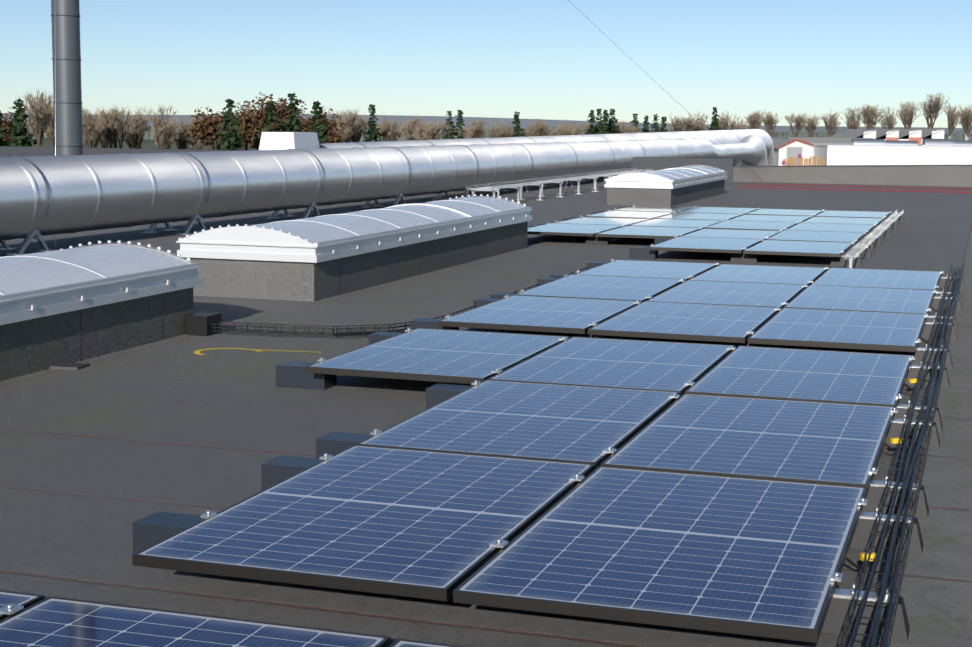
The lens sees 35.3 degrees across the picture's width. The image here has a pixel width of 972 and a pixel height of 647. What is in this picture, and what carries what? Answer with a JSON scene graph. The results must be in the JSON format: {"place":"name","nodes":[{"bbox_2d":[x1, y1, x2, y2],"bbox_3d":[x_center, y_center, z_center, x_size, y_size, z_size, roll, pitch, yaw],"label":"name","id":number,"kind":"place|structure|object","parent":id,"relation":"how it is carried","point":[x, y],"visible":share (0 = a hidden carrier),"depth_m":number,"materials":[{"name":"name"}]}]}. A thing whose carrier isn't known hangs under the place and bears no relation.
{"place":"outdoors","nodes":[
{"label":"outdoors","id":0,"kind":"place"},
{"bbox_2d":[0,146,734,181],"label":"roof upstand wall","id":1,"kind":"structure","parent":0,"point":[662,163],"depth_m":42.73,"materials":[{"name":"grey concrete"}]},
{"bbox_2d":[249,197,524,242],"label":"skylight glazing","id":2,"kind":"structure","parent":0,"point":[312,232],"depth_m":15.00,"materials":[{"name":"white plastic"}]},
{"bbox_2d":[0,0,971,127],"label":"sky","id":3,"kind":"structure","parent":0,"point":[540,59],"materials":[{"name":"blue"}]},
{"bbox_2d":[1,113,971,133],"bbox_3d":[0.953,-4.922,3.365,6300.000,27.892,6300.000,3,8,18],"label":"distant hills","id":4,"kind":"structure","parent":0,"point":[524,123],"depth_m":3053.43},
{"bbox_2d":[10,124,971,165],"bbox_3d":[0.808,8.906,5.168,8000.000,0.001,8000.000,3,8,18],"label":"ground","id":5,"kind":"structure","parent":0,"point":[145,144],"depth_m":639.15,"materials":[{"name":"grey"}]},
{"bbox_2d":[0,92,349,149],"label":"autumn trees","id":6,"kind":"object","parent":5,"relation":"on","point":[211,123],"visible":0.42,"depth_m":158.32,"materials":[{"name":"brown plant"}]},
{"bbox_2d":[0,94,717,148],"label":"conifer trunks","id":7,"kind":"object","parent":5,"relation":"on","point":[322,129],"visible":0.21,"depth_m":148.23,"materials":[{"name":"brown plant"}]},
{"bbox_2d":[0,93,721,149],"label":"conifer trees","id":8,"kind":"object","parent":5,"relation":"on","point":[228,143],"visible":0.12,"depth_m":148.09,"materials":[{"name":"green plant"}]},
{"bbox_2d":[2,88,949,149],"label":"bare trees","id":9,"kind":"object","parent":5,"relation":"on","point":[426,127],"materials":[{"name":"brown plant"}]},
{"bbox_2d":[0,178,971,646],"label":"flat roof","id":10,"kind":"structure","parent":5,"relation":"on","point":[100,456],"depth_m":7.47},
{"bbox_2d":[51,0,82,155],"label":"chimney stack","id":11,"kind":"object","parent":10,"relation":"on","point":[66,47],"visible":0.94,"depth_m":33.38,"materials":[{"name":"silver metal"}]},
{"bbox_2d":[50,362,89,369],"bbox_3d":[-2.706,0.252,9.316,0.550,0.016,0.160,2,8,12],"label":"paver","id":12,"kind":"object","parent":10,"relation":"on","point":[70,366],"visible":0.42,"depth_m":9.24,"materials":[{"name":"grey concrete"}]},
{"bbox_2d":[0,287,193,380],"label":"skylight curb","id":13,"kind":"structure","parent":10,"relation":"on","point":[30,346],"depth_m":9.63,"materials":[{"name":"grey concrete"}]},
{"bbox_2d":[0,240,202,324],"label":"skylight frame","id":14,"kind":"object","parent":13,"relation":"on","point":[31,304],"visible":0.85,"depth_m":9.68,"materials":[{"name":"white metal"}]},
{"bbox_2d":[0,245,188,294],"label":"skylight glazing","id":15,"kind":"structure","parent":14,"relation":"on","point":[20,273],"depth_m":9.94,"materials":[{"name":"white plastic"}]},
{"bbox_2d":[194,348,320,354],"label":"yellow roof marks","id":16,"kind":"object","parent":10,"relation":"on","point":[197,352],"visible":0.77,"depth_m":10.02},
{"bbox_2d":[259,132,319,149],"bbox_3d":[-3.572,-3.307,27.823,0.720,0.350,1.100,3,8,18],"label":"rooftop box","id":17,"kind":"object","parent":10,"relation":"on","point":[285,140],"visible":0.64,"depth_m":27.38,"materials":[{"name":"white metal"}]},
{"bbox_2d":[184,221,527,301],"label":"skylight curb","id":18,"kind":"structure","parent":10,"relation":"on","point":[279,280],"depth_m":13.44,"materials":[{"name":"grey concrete"}]},
{"bbox_2d":[176,194,532,262],"bbox_3d":[-1.039,-1.066,15.892,1.326,0.299,6.350,3,8,18],"label":"skylight frame","id":19,"kind":"object","parent":18,"relation":"on","point":[247,242],"visible":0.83,"depth_m":13.08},
{"bbox_2d":[0,130,766,254],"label":"pipe supports","id":20,"kind":"object","parent":10,"relation":"on","point":[34,234],"visible":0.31,"depth_m":20.75,"materials":[{"name":"grey metal"}]},
{"bbox_2d":[0,135,767,239],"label":"duct","id":21,"kind":"object","parent":20,"relation":"on","point":[96,192],"visible":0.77,"depth_m":22.26,"materials":[{"name":"metal"}]},
{"bbox_2d":[186,267,587,335],"bbox_3d":[0.068,-0.240,12.830,1.375,0.140,5.943,6,9,33],"label":"cable tray","id":22,"kind":"object","parent":10,"relation":"on","point":[204,324],"visible":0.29,"depth_m":10.71,"materials":[{"name":"black metal"}]},
{"bbox_2d":[132,206,668,553],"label":"ballast blocks","id":23,"kind":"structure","parent":10,"relation":"on","point":[153,528],"depth_m":6.77,"materials":[{"name":"grey concrete"}]},
{"bbox_2d":[55,0,766,185],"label":"chimney guy wires","id":24,"kind":"object","parent":10,"relation":"on","point":[568,0],"visible":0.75,"depth_m":20.00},
{"bbox_2d":[319,129,774,165],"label":"duct","id":25,"kind":"object","parent":10,"relation":"on","point":[713,137],"visible":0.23,"depth_m":46.27,"materials":[{"name":"metal"}]},
{"bbox_2d":[467,167,653,203],"bbox_3d":[2.050,-3.108,33.998,0.550,0.394,14.006,3,8,18],"label":"cable tray","id":26,"kind":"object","parent":10,"relation":"on","point":[518,186],"visible":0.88,"depth_m":31.80,"materials":[{"name":"silver metal"}]},
{"bbox_2d":[604,165,726,188],"bbox_3d":[3.829,-3.058,31.560,1.326,0.299,6.200,3,8,18],"label":"skylight frame","id":27,"kind":"object","parent":10,"relation":"on","point":[639,180],"visible":0.88,"depth_m":28.76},
{"bbox_2d":[642,166,722,179],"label":"skylight glazing","id":28,"kind":"structure","parent":27,"relation":"in","point":[675,175],"depth_m":31.04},
{"bbox_2d":[607,179,724,205],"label":"skylight curb","id":29,"kind":"structure","parent":10,"relation":"on","point":[649,196],"depth_m":28.85,"materials":[{"name":"grey concrete"}]},
{"bbox_2d":[471,215,964,641],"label":"mounting rails","id":30,"kind":"object","parent":10,"relation":"on","point":[836,615],"visible":0.17,"depth_m":5.96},
{"bbox_2d":[0,204,960,614],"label":"panel clamps","id":31,"kind":"object","parent":30,"relation":"on","point":[12,608],"visible":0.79,"depth_m":6.00,"materials":[{"name":"silver metal"}]},
{"bbox_2d":[0,590,44,620],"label":"solar panel","id":32,"kind":"object","parent":31,"relation":"on","point":[25,600],"visible":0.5,"depth_m":4.32,"materials":[{"name":"blue glass"}]},
{"bbox_2d":[0,596,389,646],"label":"solar panel","id":33,"kind":"object","parent":31,"relation":"on","point":[50,621],"visible":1,"depth_m":4.06,"materials":[{"name":"blue glass"}]},
{"bbox_2d":[132,445,594,600],"bbox_3d":[-0.334,0.658,5.433,1.040,0.035,1.760,3,8,18],"label":"solar panel","id":34,"kind":"object","parent":31,"relation":"on","point":[426,524],"visible":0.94,"depth_m":5.17,"materials":[{"name":"blue glass"}]},
{"bbox_2d":[389,638,464,646],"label":"solar panel","id":35,"kind":"object","parent":31,"relation":"on","point":[398,642],"visible":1,"depth_m":3.98,"materials":[{"name":"glass"}]},
{"bbox_2d":[305,328,569,383],"bbox_3d":[-0.231,0.177,9.114,1.040,0.036,1.760,3,8,18],"label":"solar panel","id":36,"kind":"object","parent":31,"relation":"on","point":[447,355],"visible":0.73,"depth_m":8.90,"materials":[{"name":"blue glass"}]},
{"bbox_2d":[356,380,679,468],"bbox_3d":[0.221,0.445,7.110,1.040,0.035,1.760,3,8,18],"label":"solar panel","id":37,"kind":"object","parent":31,"relation":"on","point":[558,422],"visible":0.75,"depth_m":6.96,"materials":[{"name":"blue glass"}]},
{"bbox_2d":[437,295,641,333],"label":"solar panel","id":38,"kind":"object","parent":31,"relation":"on","point":[548,314],"visible":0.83,"depth_m":10.90,"materials":[{"name":"blue glass"}]},
{"bbox_2d":[528,223,622,235],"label":"solar panel","id":39,"kind":"object","parent":31,"relation":"on","point":[568,229],"visible":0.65,"depth_m":19.87,"materials":[{"name":"blue glass"}]},
{"bbox_2d":[514,274,685,301],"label":"solar panel","id":40,"kind":"object","parent":31,"relation":"on","point":[606,287],"visible":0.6,"depth_m":12.72,"materials":[{"name":"blue glass"}]},
{"bbox_2d":[555,217,649,225],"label":"solar panel","id":41,"kind":"object","parent":31,"relation":"on","point":[605,220],"visible":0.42,"depth_m":21.77,"materials":[{"name":"blue glass"}]},
{"bbox_2d":[487,337,734,396],"bbox_3d":[0.775,0.232,8.788,1.040,0.035,1.760,3,8,18],"label":"solar panel","id":42,"kind":"object","parent":31,"relation":"on","point":[633,364],"visible":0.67,"depth_m":8.67,"materials":[{"name":"blue glass"}]},
{"bbox_2d":[584,210,672,218],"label":"solar panel","id":43,"kind":"object","parent":31,"relation":"on","point":[631,214],"visible":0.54,"depth_m":23.34,"materials":[{"name":"blue glass"}]},
{"bbox_2d":[576,260,717,279],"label":"solar panel","id":44,"kind":"object","parent":31,"relation":"on","point":[656,269],"visible":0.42,"depth_m":14.46,"materials":[{"name":"blue glass"}]},
{"bbox_2d":[595,226,702,238],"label":"solar panel","id":45,"kind":"object","parent":31,"relation":"on","point":[654,232],"visible":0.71,"depth_m":19.46,"materials":[{"name":"blue glass"}]},
{"bbox_2d":[615,205,693,212],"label":"solar panel","id":46,"kind":"object","parent":31,"relation":"on","point":[676,209],"visible":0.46,"depth_m":25.07,"materials":[{"name":"blue glass"}]},
{"bbox_2d":[453,466,866,642],"bbox_3d":[0.672,0.714,5.106,1.040,0.037,1.760,3,8,18],"label":"solar panel","id":47,"kind":"object","parent":31,"relation":"on","point":[746,556],"visible":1,"depth_m":4.83,"materials":[{"name":"blue glass"}]},
{"bbox_2d":[627,218,720,227],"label":"solar panel","id":48,"kind":"object","parent":31,"relation":"on","point":[691,223],"visible":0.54,"depth_m":21.35,"materials":[{"name":"blue glass"}]},
{"bbox_2d":[588,301,780,342],"bbox_3d":[1.443,-0.024,10.805,1.040,0.038,1.760,3,8,18],"label":"solar panel","id":49,"kind":"object","parent":31,"relation":"on","point":[694,321],"visible":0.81,"depth_m":10.58,"materials":[{"name":"blue glass"}]},
{"bbox_2d":[657,212,743,219],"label":"solar panel","id":50,"kind":"object","parent":31,"relation":"on","point":[702,216],"visible":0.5,"depth_m":23.04,"materials":[{"name":"blue glass"}]},
{"bbox_2d":[648,236,763,252],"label":"solar panel","id":51,"kind":"object","parent":31,"relation":"on","point":[708,244],"visible":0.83,"depth_m":17.49,"materials":[{"name":"blue glass"}]},
{"bbox_2d":[680,207,757,213],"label":"solar panel","id":52,"kind":"object","parent":31,"relation":"on","point":[730,210],"visible":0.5,"depth_m":24.72,"materials":[{"name":"blue glass"}]},
{"bbox_2d":[646,280,805,308],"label":"solar panel","id":53,"kind":"object","parent":31,"relation":"on","point":[736,293],"visible":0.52,"depth_m":12.41,"materials":[{"name":"blue glass"}]},
{"bbox_2d":[682,228,780,239],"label":"solar panel","id":54,"kind":"object","parent":31,"relation":"on","point":[734,233],"visible":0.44,"depth_m":19.43,"materials":[{"name":"blue glass"}]},
{"bbox_2d":[601,393,895,493],"bbox_3d":[1.228,0.501,6.784,1.040,0.035,1.760,3,8,18],"label":"solar panel","id":55,"kind":"object","parent":31,"relation":"on","point":[803,441],"visible":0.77,"depth_m":6.61,"materials":[{"name":"blue glass"}]},
{"bbox_2d":[705,220,797,229],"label":"solar panel","id":56,"kind":"object","parent":31,"relation":"on","point":[751,225],"visible":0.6,"depth_m":21.01,"materials":[{"name":"blue glass"}]},
{"bbox_2d":[689,264,827,285],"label":"solar panel","id":57,"kind":"object","parent":31,"relation":"on","point":[763,274],"visible":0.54,"depth_m":14.11,"materials":[{"name":"blue glass"}]},
{"bbox_2d":[729,214,812,221],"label":"solar panel","id":58,"kind":"object","parent":31,"relation":"on","point":[778,218],"visible":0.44,"depth_m":22.78,"materials":[{"name":"blue glass"}]},
{"bbox_2d":[746,208,822,216],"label":"solar panel","id":59,"kind":"object","parent":31,"relation":"on","point":[795,212],"visible":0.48,"depth_m":24.38,"materials":[{"name":"blue glass"}]},
{"bbox_2d":[743,240,853,256],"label":"solar panel","id":60,"kind":"object","parent":31,"relation":"on","point":[801,248],"visible":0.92,"depth_m":17.15,"materials":[{"name":"blue glass"}]},
{"bbox_2d":[685,346,912,408],"bbox_3d":[1.782,0.285,8.461,1.040,0.037,1.760,3,8,18],"label":"solar panel","id":61,"kind":"object","parent":31,"relation":"on","point":[879,379],"visible":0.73,"depth_m":8.32,"materials":[{"name":"blue glass"}]},
{"bbox_2d":[766,230,865,244],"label":"solar panel","id":62,"kind":"object","parent":31,"relation":"on","point":[804,235],"visible":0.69,"depth_m":19.04,"materials":[{"name":"blue glass"}]},
{"bbox_2d":[786,222,875,234],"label":"solar panel","id":63,"kind":"object","parent":31,"relation":"on","point":[835,227],"visible":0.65,"depth_m":20.77,"materials":[{"name":"blue glass"}]},
{"bbox_2d":[748,308,926,351],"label":"solar panel","id":64,"kind":"object","parent":31,"relation":"on","point":[872,330],"visible":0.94,"depth_m":10.24,"materials":[{"name":"blue glass"}]},
{"bbox_2d":[803,216,883,225],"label":"solar panel","id":65,"kind":"object","parent":31,"relation":"on","point":[843,220],"visible":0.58,"depth_m":22.44,"materials":[{"name":"blue glass"}]},
{"bbox_2d":[815,210,890,219],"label":"solar panel","id":66,"kind":"object","parent":31,"relation":"on","point":[862,214],"visible":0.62,"depth_m":24.02,"materials":[{"name":"blue glass"}]},
{"bbox_2d":[784,285,934,317],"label":"solar panel","id":67,"kind":"object","parent":31,"relation":"on","point":[876,299],"visible":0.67,"depth_m":12.07,"materials":[{"name":"blue glass"}]},
{"bbox_2d":[811,267,941,293],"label":"solar panel","id":68,"kind":"object","parent":31,"relation":"on","point":[889,278],"visible":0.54,"depth_m":13.78,"materials":[{"name":"blue glass"}]},
{"bbox_2d":[839,261,963,646],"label":"cable tray","id":69,"kind":"object","parent":30,"relation":"on","point":[894,609],"visible":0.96,"depth_m":5.63,"materials":[{"name":"black metal"}]},
{"bbox_2d":[846,268,960,646],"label":"cables","id":70,"kind":"object","parent":69,"relation":"in","point":[872,636],"visible":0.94,"depth_m":5.54,"materials":[{"name":"black rubber"}]},
{"bbox_2d":[860,378,917,560],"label":"yellow cable tags","id":71,"kind":"object","parent":70,"relation":"on","point":[892,441],"visible":0.74,"depth_m":6.90,"materials":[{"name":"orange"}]},
{"bbox_2d":[733,166,971,186],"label":"roof parapet","id":72,"kind":"structure","parent":10,"relation":"on","point":[961,176],"depth_m":40.81,"materials":[{"name":"grey concrete"}]},
{"bbox_2d":[733,165,971,166],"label":"parapet coping","id":73,"kind":"object","parent":72,"relation":"on","point":[849,165],"visible":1,"depth_m":40.96,"materials":[{"name":"grey metal"}]},
{"bbox_2d":[736,184,971,192],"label":"red line","id":74,"kind":"object","parent":10,"relation":"on","point":[857,189],"visible":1,"depth_m":37.81,"materials":[{"name":"red paint"}]},
{"bbox_2d":[844,209,903,267],"bbox_3d":[5.303,-1.212,20.538,0.104,0.182,9.604,3,8,18],"label":"cable tray group","id":75,"kind":"object","parent":10,"relation":"on","point":[860,247],"visible":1,"depth_m":18.54,"materials":[{"name":"silver metal"}]},
{"bbox_2d":[0,118,971,141],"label":"forest trees","id":76,"kind":"object","parent":5,"relation":"on","point":[822,134],"visible":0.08,"depth_m":684.78,"materials":[{"name":"green plant"}]},
{"bbox_2d":[82,103,971,148],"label":"trees","id":77,"kind":"object","parent":5,"relation":"on","point":[97,119],"materials":[{"name":"plant"}]},
{"bbox_2d":[773,140,812,165],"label":"gable hall walls","id":78,"kind":"structure","parent":5,"relation":"on","point":[780,154],"depth_m":350.43,"materials":[{"name":"white paint"}]},
{"bbox_2d":[772,138,793,147],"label":"shed roof","id":79,"kind":"structure","parent":78,"relation":"on","point":[777,142],"depth_m":358.80,"materials":[{"name":"grey metal"}]},
{"bbox_2d":[777,138,813,148],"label":"roof trim","id":80,"kind":"structure","parent":79,"relation":"attached to","point":[793,141],"depth_m":349.62,"materials":[{"name":"red metal"}]},
{"bbox_2d":[786,147,802,165],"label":"hall door","id":81,"kind":"structure","parent":78,"relation":"in","point":[793,151],"depth_m":350.35,"materials":[{"name":"grey metal"}]},
{"bbox_2d":[783,156,823,165],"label":"stacked pallets","id":82,"kind":"object","parent":5,"relation":"on","point":[789,161],"visible":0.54,"depth_m":332.79,"materials":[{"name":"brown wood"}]},
{"bbox_2d":[811,143,971,164],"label":"white neighbour hall","id":83,"kind":"structure","parent":5,"relation":"on","point":[843,154],"depth_m":336.80,"materials":[{"name":"white paint"}]},
{"bbox_2d":[786,137,872,142],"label":"building roof","id":84,"kind":"structure","parent":83,"relation":"on","point":[824,140],"depth_m":399.56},
{"bbox_2d":[851,139,971,145],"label":"hall roof lights","id":85,"kind":"object","parent":84,"relation":"on","point":[930,142],"visible":0.9,"depth_m":342.67},
{"bbox_2d":[856,129,944,143],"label":"neighbour shed walls","id":86,"kind":"structure","parent":0,"point":[916,133],"depth_m":427.73,"materials":[{"name":"white paint"}]},
{"bbox_2d":[828,128,943,138],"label":"sawtooth roof","id":87,"kind":"structure","parent":86,"relation":"on","point":[852,133],"depth_m":437.53,"materials":[{"name":"grey metal"}]},
{"bbox_2d":[886,137,920,143],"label":"red shed doors","id":88,"kind":"structure","parent":86,"relation":"in","point":[918,139],"depth_m":427.76,"materials":[{"name":"red metal"}]}
]}

